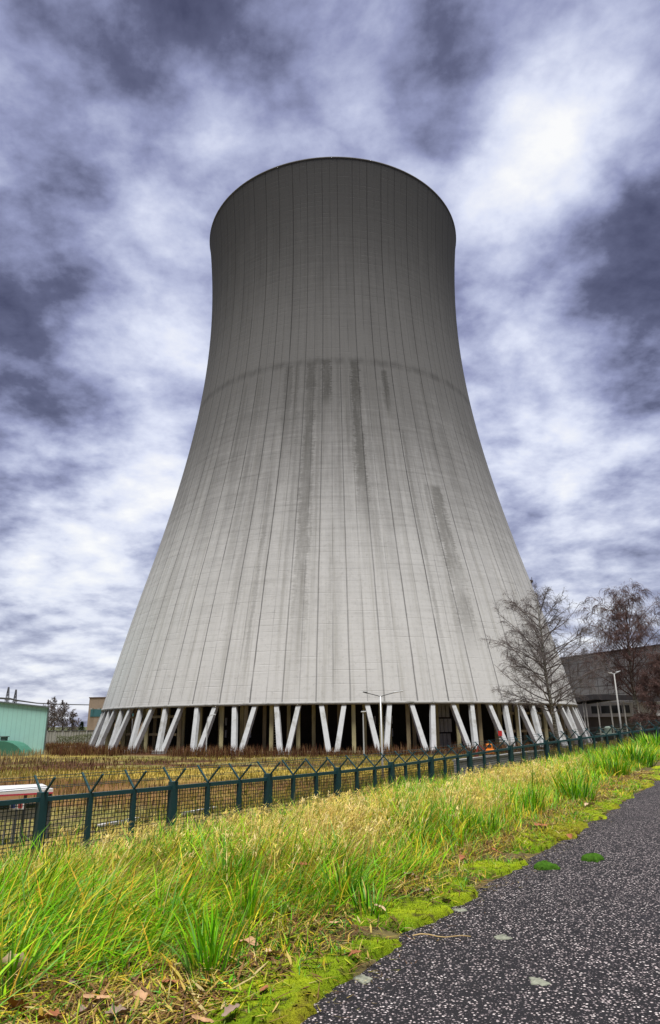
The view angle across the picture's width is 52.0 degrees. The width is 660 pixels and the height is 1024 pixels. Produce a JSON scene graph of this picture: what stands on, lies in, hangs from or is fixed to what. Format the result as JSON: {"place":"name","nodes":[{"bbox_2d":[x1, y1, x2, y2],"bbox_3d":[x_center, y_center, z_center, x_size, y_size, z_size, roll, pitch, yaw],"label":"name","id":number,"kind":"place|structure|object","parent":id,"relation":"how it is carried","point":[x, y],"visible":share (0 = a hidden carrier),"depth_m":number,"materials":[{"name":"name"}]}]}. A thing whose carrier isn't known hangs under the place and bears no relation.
{"place":"outdoors","nodes":[
{"label":"outdoors","id":0,"kind":"place"},
{"bbox_2d":[0,697,88,704],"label":"power line","id":1,"kind":"object","parent":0,"point":[35,702],"visible":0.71,"depth_m":339.20,"materials":[{"name":"metal"}]},
{"bbox_2d":[0,727,659,1023],"bbox_3d":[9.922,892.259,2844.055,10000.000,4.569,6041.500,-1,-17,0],"label":"ground","id":2,"kind":"structure","parent":0,"point":[365,966],"depth_m":49.64,"materials":[{"name":"soil"}]},
{"bbox_2d":[4,687,9,701],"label":"lattice pylon","id":3,"kind":"object","parent":2,"relation":"on","point":[7,693],"visible":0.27,"depth_m":676.75,"materials":[{"name":"metal"}]},
{"bbox_2d":[12,689,17,702],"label":"lattice pylon","id":4,"kind":"object","parent":2,"relation":"on","point":[15,695],"visible":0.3,"depth_m":656.97,"materials":[{"name":"metal"}]},
{"bbox_2d":[9,804,23,843],"bbox_3d":[-11.265,11.182,24.214,0.520,1.458,0.083,-1,-17,0],"label":"notice board","id":5,"kind":"object","parent":2,"relation":"on","point":[22,807],"visible":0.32,"depth_m":24.34,"materials":[{"name":"white metal"}]},
{"bbox_2d":[0,736,33,755],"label":"covered heap","id":6,"kind":"object","parent":2,"relation":"on","point":[9,747],"visible":0.9,"depth_m":132.70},
{"bbox_2d":[0,701,48,753],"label":"metal shed","id":7,"kind":"structure","parent":2,"relation":"on","point":[26,724],"depth_m":141.58,"materials":[{"name":"green metal"}]},
{"bbox_2d":[0,784,52,843],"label":"open shelter","id":8,"kind":"object","parent":2,"relation":"on","point":[25,792],"visible":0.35,"depth_m":24.75,"materials":[{"name":"white metal"}]},
{"bbox_2d":[43,699,54,730],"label":"bare tree","id":9,"kind":"object","parent":2,"relation":"on","point":[48,703],"visible":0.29,"depth_m":295.91,"materials":[{"name":"brown plant"}]},
{"bbox_2d":[47,696,61,729],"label":"bare tree","id":10,"kind":"object","parent":2,"relation":"on","point":[50,719],"visible":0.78,"depth_m":290.51,"materials":[{"name":"brown plant"}]},
{"bbox_2d":[53,700,75,729],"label":"bare tree","id":11,"kind":"object","parent":2,"relation":"on","point":[63,711],"visible":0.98,"depth_m":282.30,"materials":[{"name":"brown plant"}]},
{"bbox_2d":[46,730,93,743],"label":"palisade fence","id":12,"kind":"object","parent":2,"relation":"on","point":[51,736],"visible":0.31,"depth_m":224.97,"materials":[{"name":"grey metal"}]},
{"bbox_2d":[64,710,80,729],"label":"bare tree","id":13,"kind":"object","parent":2,"relation":"on","point":[72,722],"visible":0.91,"depth_m":280.93,"materials":[{"name":"brown plant"}]},
{"bbox_2d":[56,733,91,743],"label":"hedge","id":14,"kind":"object","parent":2,"relation":"on","point":[76,737],"visible":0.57,"depth_m":213.34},
{"bbox_2d":[78,721,84,729],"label":"conifer tree","id":15,"kind":"object","parent":2,"relation":"on","point":[81,726],"visible":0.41,"depth_m":276.38,"materials":[{"name":"green plant"}]},
{"bbox_2d":[87,697,142,735],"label":"tan building","id":16,"kind":"structure","parent":2,"relation":"on","point":[95,707],"depth_m":250.96,"materials":[{"name":"beige concrete"}]},
{"bbox_2d":[97,817,138,827],"bbox_3d":[-11.876,17.442,38.066,0.220,0.160,3.285,-8,-19,23],"label":"kerb strip","id":17,"kind":"object","parent":2,"relation":"on","point":[113,822],"visible":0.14,"depth_m":37.62,"materials":[{"name":"white concrete"}]},
{"bbox_2d":[205,714,215,755],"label":"slim lamp","id":18,"kind":"object","parent":2,"relation":"on","point":[206,731],"visible":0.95,"depth_m":121.84,"materials":[{"name":"metal"}]},
{"bbox_2d":[0,734,654,861],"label":"field weeds","id":19,"kind":"object","parent":2,"relation":"on","point":[80,749],"visible":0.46,"depth_m":86.22,"materials":[{"name":"brown plant"}]},
{"bbox_2d":[0,731,659,1023],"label":"verge grass","id":20,"kind":"structure","parent":2,"relation":"on","point":[103,899],"depth_m":3.83,"materials":[{"name":"green plant"}]},
{"bbox_2d":[6,996,28,1018],"bbox_3d":[-1.081,1.703,2.339,0.068,0.125,0.028,-14,20,14],"label":"fallen leaf","id":21,"kind":"object","parent":20,"relation":"on","point":[12,1001],"visible":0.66,"depth_m":2.33,"materials":[{"name":"brown plant"}]},
{"bbox_2d":[2,951,32,973],"bbox_3d":[-1.231,1.754,2.625,0.162,0.091,0.028,30,-18,-35],"label":"fallen leaf","id":22,"kind":"object","parent":20,"relation":"on","point":[5,959],"visible":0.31,"depth_m":2.62,"materials":[{"name":"brown plant"}]},
{"bbox_2d":[34,1009,63,1022],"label":"fallen leaf","id":23,"kind":"object","parent":20,"relation":"on","point":[40,1017],"visible":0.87,"depth_m":2.26,"materials":[{"name":"brown plant"}]},
{"bbox_2d":[67,977,80,984],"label":"fallen leaf","id":24,"kind":"object","parent":20,"relation":"on","point":[72,980],"visible":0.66,"depth_m":2.58,"materials":[{"name":"grey plant"}]},
{"bbox_2d":[74,997,106,1015],"bbox_3d":[-0.820,1.692,2.318,0.068,0.036,0.125,-32,-34,26],"label":"fallen leaf","id":25,"kind":"object","parent":20,"relation":"on","point":[90,1007],"visible":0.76,"depth_m":2.31,"materials":[{"name":"plant"}]},
{"bbox_2d":[83,994,114,1000],"bbox_3d":[-0.823,1.729,2.411,0.113,0.014,0.055,19,-28,-20],"label":"fallen leaf","id":26,"kind":"object","parent":20,"relation":"on","point":[96,997],"visible":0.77,"depth_m":2.42,"materials":[{"name":"beige plant"}]},
{"bbox_2d":[105,1003,134,1014],"bbox_3d":[-0.702,1.666,2.271,0.062,0.022,0.112,-12,-29,40],"label":"fallen leaf","id":27,"kind":"object","parent":20,"relation":"on","point":[122,1009],"visible":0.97,"depth_m":2.27,"materials":[{"name":"grey plant"}]},
{"bbox_2d":[132,988,147,1007],"bbox_3d":[-0.672,1.716,2.400,0.048,0.019,0.100,9,4,4],"label":"fallen leaf","id":28,"kind":"object","parent":20,"relation":"on","point":[142,993],"visible":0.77,"depth_m":2.40,"materials":[{"name":"beige plant"}]},
{"bbox_2d":[161,979,178,982],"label":"fallen leaf","id":29,"kind":"object","parent":20,"relation":"on","point":[171,981],"visible":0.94,"depth_m":2.55,"materials":[{"name":"brown plant"}]},
{"bbox_2d":[239,936,258,945],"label":"fallen leaf","id":30,"kind":"object","parent":20,"relation":"on","point":[251,939],"visible":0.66,"depth_m":2.99,"materials":[{"name":"brown plant"}]},
{"bbox_2d":[266,948,279,953],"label":"fallen leaf","id":31,"kind":"object","parent":20,"relation":"on","point":[273,951],"visible":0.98,"depth_m":2.86,"materials":[{"name":"brown plant"}]},
{"bbox_2d":[0,719,659,871],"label":"security fence","id":32,"kind":"object","parent":2,"relation":"on","point":[42,799],"visible":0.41,"depth_m":14.28,"materials":[{"name":"metal"}]},
{"bbox_2d":[89,157,596,754],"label":"cooling tower","id":33,"kind":"structure","parent":2,"relation":"on","point":[337,539],"depth_m":160.69,"materials":[{"name":"concrete"}]},
{"bbox_2d":[361,711,365,753],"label":"slim lamp","id":34,"kind":"object","parent":2,"relation":"on","point":[363,733],"visible":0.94,"depth_m":115.80,"materials":[{"name":"metal"}]},
{"bbox_2d":[363,690,402,778],"bbox_3d":[4.731,19.520,58.842,3.597,7.739,0.297,-1,-17,0],"label":"street lamp","id":35,"kind":"object","parent":2,"relation":"on","point":[382,764],"visible":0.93,"depth_m":59.21,"materials":[{"name":"metal"}]},
{"bbox_2d":[177,761,659,1023],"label":"moss carpet","id":36,"kind":"object","parent":2,"relation":"on","point":[294,1017],"visible":0.27,"depth_m":3.05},
{"bbox_2d":[191,1014,213,1022],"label":"fallen leaf","id":37,"kind":"object","parent":36,"relation":"on","point":[203,1019],"visible":0.97,"depth_m":2.24,"materials":[{"name":"beige plant"}]},
{"bbox_2d":[221,1003,239,1015],"bbox_3d":[-0.340,1.701,2.318,0.075,0.015,0.041,-1,-9,-45],"label":"fallen leaf","id":38,"kind":"object","parent":36,"relation":"on","point":[229,1009],"visible":1,"depth_m":2.33,"materials":[{"name":"grey plant"}]},
{"bbox_2d":[348,949,360,956],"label":"fallen leaf","id":39,"kind":"object","parent":36,"relation":"on","point":[355,951],"visible":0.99,"depth_m":2.92,"materials":[{"name":"brown plant"}]},
{"bbox_2d":[176,801,619,1023],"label":"moss fuzz","id":40,"kind":"object","parent":36,"relation":"on","point":[465,890],"visible":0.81,"depth_m":3.52,"materials":[{"name":"green plant"}]},
{"bbox_2d":[474,744,493,756],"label":"orange digger","id":41,"kind":"object","parent":2,"relation":"on","point":[489,748],"visible":0.3,"depth_m":105.32,"materials":[{"name":"paint"}]},
{"bbox_2d":[454,750,543,774],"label":"concrete wall","id":42,"kind":"structure","parent":2,"relation":"on","point":[517,758],"depth_m":34.76,"materials":[{"name":"grey concrete"}]},
{"bbox_2d":[498,731,502,742],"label":"red sign","id":43,"kind":"object","parent":2,"relation":"on","point":[500,733],"visible":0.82,"depth_m":129.10,"materials":[{"name":"metal"}]},
{"bbox_2d":[514,702,521,751],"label":"slim lamp","id":44,"kind":"object","parent":2,"relation":"on","point":[519,725],"visible":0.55,"depth_m":114.30,"materials":[{"name":"metal"}]},
{"bbox_2d":[480,582,618,744],"bbox_3d":[19.606,13.463,60.420,11.682,15.447,11.353,-1,-17,0],"label":"birch tree","id":45,"kind":"object","parent":2,"relation":"on","point":[542,652],"visible":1,"depth_m":60.10,"materials":[{"name":"grey plant"}]},
{"bbox_2d":[536,644,659,728],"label":"grey hall","id":46,"kind":"structure","parent":2,"relation":"on","point":[598,685],"depth_m":217.60,"materials":[{"name":"grey concrete"}]},
{"bbox_2d":[596,726,626,739],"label":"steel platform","id":47,"kind":"structure","parent":2,"relation":"on","point":[607,729],"depth_m":155.61,"materials":[{"name":"grey metal"}]},
{"bbox_2d":[573,578,659,736],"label":"weeping birch","id":48,"kind":"object","parent":2,"relation":"on","point":[619,629],"visible":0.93,"depth_m":76.52,"materials":[{"name":"brown plant"}]},
{"bbox_2d":[610,671,623,738],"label":"street lamp","id":49,"kind":"object","parent":2,"relation":"on","point":[618,702],"visible":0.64,"depth_m":71.09,"materials":[{"name":"grey metal"}]},
{"bbox_2d":[575,694,659,740],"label":"white annex","id":50,"kind":"object","parent":2,"relation":"on","point":[597,715],"visible":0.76,"depth_m":185.17,"materials":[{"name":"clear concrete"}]},
{"bbox_2d":[591,706,600,713],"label":"window","id":51,"kind":"structure","parent":50,"relation":"in","point":[593,708],"depth_m":188.38,"materials":[{"name":"black glass"}]},
{"bbox_2d":[601,706,610,713],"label":"window","id":52,"kind":"structure","parent":50,"relation":"in","point":[604,709],"depth_m":185.76,"materials":[{"name":"black glass"}]},
{"bbox_2d":[611,705,622,713],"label":"window","id":53,"kind":"structure","parent":50,"relation":"in","point":[614,708],"depth_m":183.28,"materials":[{"name":"black glass"}]},
{"bbox_2d":[622,705,630,713],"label":"window","id":54,"kind":"structure","parent":50,"relation":"in","point":[627,709],"depth_m":180.81,"materials":[{"name":"black glass"}]},
{"bbox_2d":[630,653,659,733],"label":"copper beech","id":55,"kind":"object","parent":2,"relation":"on","point":[655,687],"visible":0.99,"depth_m":69.59,"materials":[{"name":"brown plant"}]},
{"bbox_2d":[0,0,659,726],"label":"sky","id":56,"kind":"structure","parent":0,"point":[126,126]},
{"bbox_2d":[301,780,659,1023],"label":"asphalt path","id":57,"kind":"structure","parent":0,"point":[584,941],"depth_m":3.03,"materials":[{"name":"grey asphalt"}]},
{"bbox_2d":[353,974,372,984],"bbox_3d":[0.139,1.901,2.752,0.068,0.015,0.102,9,-20,-28],"label":"lichen patch","id":58,"kind":"object","parent":57,"relation":"on","point":[362,978],"visible":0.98,"depth_m":2.75,"materials":[{"name":"grey plant"}]},
{"bbox_2d":[412,933,470,937],"bbox_3d":[0.528,2.008,3.208,0.273,0.016,0.019,-3,-17,6],"label":"dry stalk","id":59,"kind":"object","parent":57,"relation":"on","point":[438,936],"visible":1,"depth_m":3.21,"materials":[{"name":"plant"}]},
{"bbox_2d":[453,908,467,911],"bbox_3d":[0.721,2.207,3.750,0.086,0.015,0.069,-8,-19,22],"label":"lichen patch","id":60,"kind":"object","parent":57,"relation":"on","point":[459,909],"visible":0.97,"depth_m":3.74,"materials":[{"name":"grey plant"}]},
{"bbox_2d":[494,934,511,939],"bbox_3d":[0.823,2.035,3.235,0.080,0.015,0.087,6,-18,-19],"label":"lichen patch","id":61,"kind":"object","parent":57,"relation":"on","point":[502,937],"visible":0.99,"depth_m":3.22,"materials":[{"name":"grey plant"}]},
{"bbox_2d":[529,977,550,985],"bbox_3d":[0.822,1.849,2.662,0.082,0.015,0.104,-1,-17,0],"label":"lichen patch","id":62,"kind":"object","parent":57,"relation":"on","point":[537,981],"visible":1,"depth_m":2.65,"materials":[{"name":"grey plant"}]},
{"bbox_2d":[533,860,560,869],"bbox_3d":[1.516,2.494,4.784,0.163,0.061,0.151,4,-18,-14],"label":"moss cushion","id":63,"kind":"object","parent":57,"relation":"on","point":[543,865],"visible":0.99,"depth_m":4.74,"materials":[{"name":"green plant"}]},
{"bbox_2d":[581,853,603,861],"bbox_3d":[1.945,2.561,5.028,0.155,0.058,0.158,-12,-21,33],"label":"moss cushion","id":64,"kind":"object","parent":57,"relation":"on","point":[591,857],"visible":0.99,"depth_m":5.00,"materials":[{"name":"green plant"}]}
]}

